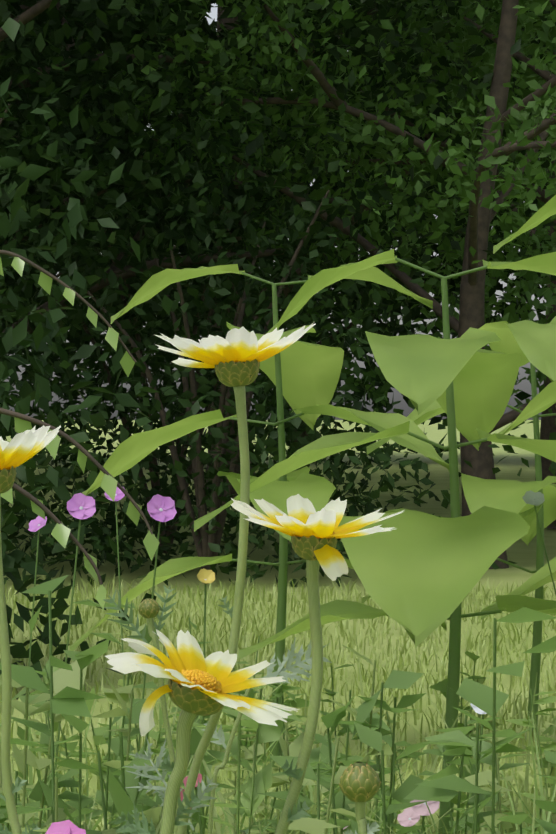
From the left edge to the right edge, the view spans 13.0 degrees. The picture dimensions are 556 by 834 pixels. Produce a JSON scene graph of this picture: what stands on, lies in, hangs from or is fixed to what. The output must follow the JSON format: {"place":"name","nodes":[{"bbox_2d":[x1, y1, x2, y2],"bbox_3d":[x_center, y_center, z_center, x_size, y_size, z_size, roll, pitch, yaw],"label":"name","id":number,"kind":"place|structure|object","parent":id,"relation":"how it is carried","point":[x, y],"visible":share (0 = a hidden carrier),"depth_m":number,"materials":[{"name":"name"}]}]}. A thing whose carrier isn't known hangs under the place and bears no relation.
{"place":"outdoors","nodes":[
{"label":"outdoors","id":0,"kind":"place"},
{"bbox_2d":[202,637,331,833],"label":"crown daisy leaf shoots","id":1,"kind":"object","parent":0,"point":[289,659],"visible":0.71,"depth_m":0.95,"materials":[{"name":"green plant"}]},
{"bbox_2d":[4,3,545,419],"label":"sky","id":2,"kind":"structure","parent":0,"point":[524,385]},
{"bbox_2d":[0,420,555,833],"bbox_3d":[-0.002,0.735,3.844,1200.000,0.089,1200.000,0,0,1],"label":"meadow","id":3,"kind":"structure","parent":0,"point":[520,552],"depth_m":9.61,"materials":[{"name":"green plant"}]},
{"bbox_2d":[0,336,5,357],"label":"shrub","id":4,"kind":"object","parent":3,"relation":"on","point":[2,350],"visible":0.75,"depth_m":6.67,"materials":[{"name":"green plant"}]},
{"bbox_2d":[0,425,60,833],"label":"crown daisy","id":5,"kind":"object","parent":3,"relation":"on","point":[19,449],"visible":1,"depth_m":0.86,"materials":[{"name":"green plant"}]},
{"bbox_2d":[14,516,46,824],"bbox_3d":[-0.379,0.438,3.710,0.036,0.574,0.099,0,0,11],"label":"wild flower","id":6,"kind":"object","parent":3,"relation":"on","point":[37,523],"visible":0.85,"depth_m":3.73,"materials":[{"name":"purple plant"}]},
{"bbox_2d":[45,820,85,833],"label":"wild flower","id":7,"kind":"object","parent":3,"relation":"on","point":[66,827],"visible":1,"depth_m":1.70,"materials":[{"name":"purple plant"}]},
{"bbox_2d":[42,493,100,815],"bbox_3d":[-0.273,0.412,3.142,0.093,0.627,0.052,0,0,-30],"label":"wild flower","id":8,"kind":"object","parent":3,"relation":"on","point":[80,506],"visible":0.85,"depth_m":3.14,"materials":[{"name":"purple plant"}]},
{"bbox_2d":[0,250,159,610],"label":"arching shrub canes","id":9,"kind":"object","parent":3,"relation":"on","point":[61,533],"visible":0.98,"depth_m":2.79,"materials":[{"name":"green plant"}]},
{"bbox_2d":[0,17,172,699],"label":"shrub","id":10,"kind":"object","parent":3,"relation":"on","point":[15,342],"visible":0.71,"depth_m":6.27,"materials":[{"name":"green plant"}]},
{"bbox_2d":[0,0,191,589],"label":"shrub","id":11,"kind":"object","parent":3,"relation":"on","point":[56,292],"visible":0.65,"depth_m":10.34,"materials":[{"name":"green plant"}]},
{"bbox_2d":[90,487,135,757],"bbox_3d":[-0.252,0.418,3.909,0.100,0.615,0.065,0,0,38],"label":"wild flower","id":12,"kind":"object","parent":3,"relation":"on","point":[119,494],"visible":0.42,"depth_m":3.92,"materials":[{"name":"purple plant"}]},
{"bbox_2d":[103,585,180,833],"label":"flower bud","id":13,"kind":"object","parent":3,"relation":"on","point":[148,609],"visible":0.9,"depth_m":0.92,"materials":[{"name":"green plant"}]},
{"bbox_2d":[133,494,176,803],"bbox_3d":[-0.178,0.414,3.252,0.082,0.622,0.041,0,0,34],"label":"wild flower","id":14,"kind":"object","parent":3,"relation":"on","point":[160,508],"visible":0.67,"depth_m":3.25,"materials":[{"name":"purple plant"}]},
{"bbox_2d":[3,1,307,444],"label":"tree","id":15,"kind":"object","parent":3,"relation":"on","point":[81,268],"depth_m":35.56,"materials":[{"name":"green plant"}]},
{"bbox_2d":[0,0,336,166],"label":"tree","id":16,"kind":"object","parent":3,"relation":"on","point":[36,52],"visible":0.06,"depth_m":17.38,"materials":[{"name":"green plant"}]},
{"bbox_2d":[180,787,184,800],"bbox_3d":[-0.128,0.541,2.352,0.093,0.369,0.049,0,0,1],"label":"wild flower","id":17,"kind":"object","parent":3,"relation":"on","point":[181,794],"visible":0.04,"depth_m":2.34,"materials":[{"name":"pink plant"}]},
{"bbox_2d":[183,773,202,833],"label":"wild flower","id":18,"kind":"object","parent":3,"relation":"on","point":[199,777],"visible":0.52,"depth_m":2.54,"materials":[{"name":"plant"}]},
{"bbox_2d":[105,629,299,833],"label":"crown daisy","id":19,"kind":"object","parent":3,"relation":"on","point":[198,684],"visible":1,"depth_m":0.84,"materials":[{"name":"white plant"}]},
{"bbox_2d":[197,568,235,827],"bbox_3d":[-0.082,0.457,3.055,0.070,0.536,0.088,0,0,1],"label":"wild flower","id":20,"kind":"object","parent":3,"relation":"on","point":[205,576],"visible":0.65,"depth_m":3.05,"materials":[{"name":"yellow plant"}]},
{"bbox_2d":[0,0,461,566],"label":"shrub","id":21,"kind":"object","parent":3,"relation":"on","point":[106,374],"visible":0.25,"depth_m":12.75,"materials":[{"name":"green plant"}]},
{"bbox_2d":[153,323,314,833],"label":"daisy","id":22,"kind":"object","parent":3,"relation":"on","point":[235,357],"visible":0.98,"depth_m":0.88,"materials":[{"name":"plant"}]},
{"bbox_2d":[0,1,497,454],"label":"tree","id":23,"kind":"object","parent":3,"relation":"on","point":[95,357],"visible":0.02,"depth_m":27.54,"materials":[{"name":"green plant"}]},
{"bbox_2d":[0,617,513,833],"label":"meadow herbs","id":24,"kind":"object","parent":3,"relation":"on","point":[63,679],"visible":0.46,"depth_m":2.28,"materials":[{"name":"green plant"}]},
{"bbox_2d":[69,264,448,767],"bbox_3d":[-0.037,0.203,5.024,0.665,1.046,0.689,0,0,-33],"label":"leaf plant","id":25,"kind":"object","parent":3,"relation":"on","point":[303,376],"visible":0.75,"depth_m":5.04,"materials":[{"name":"green plant"}]},
{"bbox_2d":[1,2,517,589],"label":"shrub","id":26,"kind":"object","parent":3,"relation":"on","point":[207,536],"visible":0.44,"depth_m":10.84,"materials":[{"name":"green plant"}]},
{"bbox_2d":[6,7,545,462],"bbox_3d":[0.753,-6.160,38.314,17.298,15.866,15.423,0,0,1],"label":"tree","id":27,"kind":"object","parent":3,"relation":"on","point":[522,395],"visible":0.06,"depth_m":38.45,"materials":[{"name":"green plant"}]},
{"bbox_2d":[0,0,555,439],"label":"tree","id":28,"kind":"object","parent":3,"relation":"on","point":[77,61],"visible":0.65,"depth_m":11.38,"materials":[{"name":"green plant"}]},
{"bbox_2d":[0,575,555,833],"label":"meadow herbs","id":29,"kind":"object","parent":3,"relation":"on","point":[68,703],"visible":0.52,"depth_m":2.23,"materials":[{"name":"green plant"}]},
{"bbox_2d":[0,0,555,505],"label":"tree","id":30,"kind":"object","parent":3,"relation":"on","point":[476,50],"visible":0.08,"depth_m":20.60,"materials":[{"name":"green plant"}]},
{"bbox_2d":[0,0,555,492],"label":"tree","id":31,"kind":"object","parent":3,"relation":"on","point":[392,66],"visible":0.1,"depth_m":13.77,"materials":[{"name":"green plant"}]},
{"bbox_2d":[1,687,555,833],"bbox_3d":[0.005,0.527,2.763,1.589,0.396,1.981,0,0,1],"label":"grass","id":32,"kind":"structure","parent":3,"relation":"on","point":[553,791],"depth_m":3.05,"materials":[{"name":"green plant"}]},
{"bbox_2d":[10,0,555,528],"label":"tree","id":33,"kind":"object","parent":3,"relation":"on","point":[482,70],"visible":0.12,"depth_m":16.38,"materials":[{"name":"green plant"}]},
{"bbox_2d":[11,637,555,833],"bbox_3d":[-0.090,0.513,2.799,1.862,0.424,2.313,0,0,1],"label":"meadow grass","id":34,"kind":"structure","parent":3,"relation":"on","point":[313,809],"depth_m":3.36,"materials":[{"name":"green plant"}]},
{"bbox_2d":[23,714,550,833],"bbox_3d":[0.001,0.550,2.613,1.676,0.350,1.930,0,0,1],"label":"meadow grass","id":35,"kind":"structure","parent":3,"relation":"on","point":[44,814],"depth_m":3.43,"materials":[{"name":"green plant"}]},
{"bbox_2d":[31,651,555,833],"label":"meadow herbs","id":36,"kind":"object","parent":3,"relation":"on","point":[250,798],"visible":0.44,"depth_m":3.35,"materials":[{"name":"green plant"}]},
{"bbox_2d":[78,0,555,568],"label":"tree","id":37,"kind":"object","parent":3,"relation":"on","point":[484,206],"visible":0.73,"depth_m":11.65,"materials":[{"name":"green plant"}]},
{"bbox_2d":[231,494,404,833],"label":"crown daisy","id":38,"kind":"object","parent":3,"relation":"on","point":[309,529],"visible":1,"depth_m":0.85,"materials":[{"name":"green"}]},
{"bbox_2d":[339,762,380,833],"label":"flower bud","id":39,"kind":"object","parent":3,"relation":"on","point":[359,784],"visible":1,"depth_m":0.84,"materials":[{"name":"green plant"}]},
{"bbox_2d":[194,249,555,833],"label":"leaf plant","id":40,"kind":"object","parent":3,"relation":"on","point":[420,574],"visible":0.94,"depth_m":3.82,"materials":[{"name":"green plant"}]},
{"bbox_2d":[198,0,555,485],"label":"tree","id":41,"kind":"object","parent":3,"relation":"on","point":[548,429],"visible":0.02,"depth_m":26.34,"materials":[{"name":"green plant"}]},
{"bbox_2d":[397,807,419,833],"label":"wild flower","id":42,"kind":"object","parent":3,"relation":"on","point":[408,817],"visible":0.9,"depth_m":3.04,"materials":[{"name":"pink plant"}]},
{"bbox_2d":[297,3,547,403],"bbox_3d":[6.921,-5.820,37.193,14.065,15.731,15.784,0,0,1],"label":"tree","id":43,"kind":"object","parent":3,"relation":"on","point":[522,253],"depth_m":37.63,"materials":[{"name":"green plant"}]},
{"bbox_2d":[410,800,438,833],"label":"wild flower","id":44,"kind":"object","parent":3,"relation":"on","point":[421,809],"visible":0.62,"depth_m":2.74,"materials":[{"name":"pink plant"}]},
{"bbox_2d":[361,316,555,737],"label":"leaf plant","id":45,"kind":"object","parent":3,"relation":"on","point":[533,343],"visible":0.52,"depth_m":5.33,"materials":[{"name":"green plant"}]},
{"bbox_2d":[468,703,486,833],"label":"wild flower","id":46,"kind":"object","parent":3,"relation":"on","point":[478,711],"visible":0.17,"depth_m":2.84,"materials":[{"name":"plant"}]},
{"bbox_2d":[441,0,555,226],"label":"tree","id":47,"kind":"object","parent":3,"relation":"on","point":[546,164],"visible":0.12,"depth_m":15.55,"materials":[{"name":"green plant"}]},
{"bbox_2d":[481,195,555,619],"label":"leaf plant","id":48,"kind":"object","parent":3,"relation":"on","point":[544,399],"visible":0.88,"depth_m":4.46,"materials":[{"name":"green plant"}]},
{"bbox_2d":[523,490,555,831],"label":"wild flower","id":49,"kind":"object","parent":3,"relation":"on","point":[530,497],"visible":0.92,"depth_m":4.04,"materials":[{"name":"green plant"}]},
{"bbox_2d":[551,461,555,525],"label":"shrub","id":50,"kind":"object","parent":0,"point":[553,464],"visible":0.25,"depth_m":10.92,"materials":[{"name":"green plant"}]}
]}

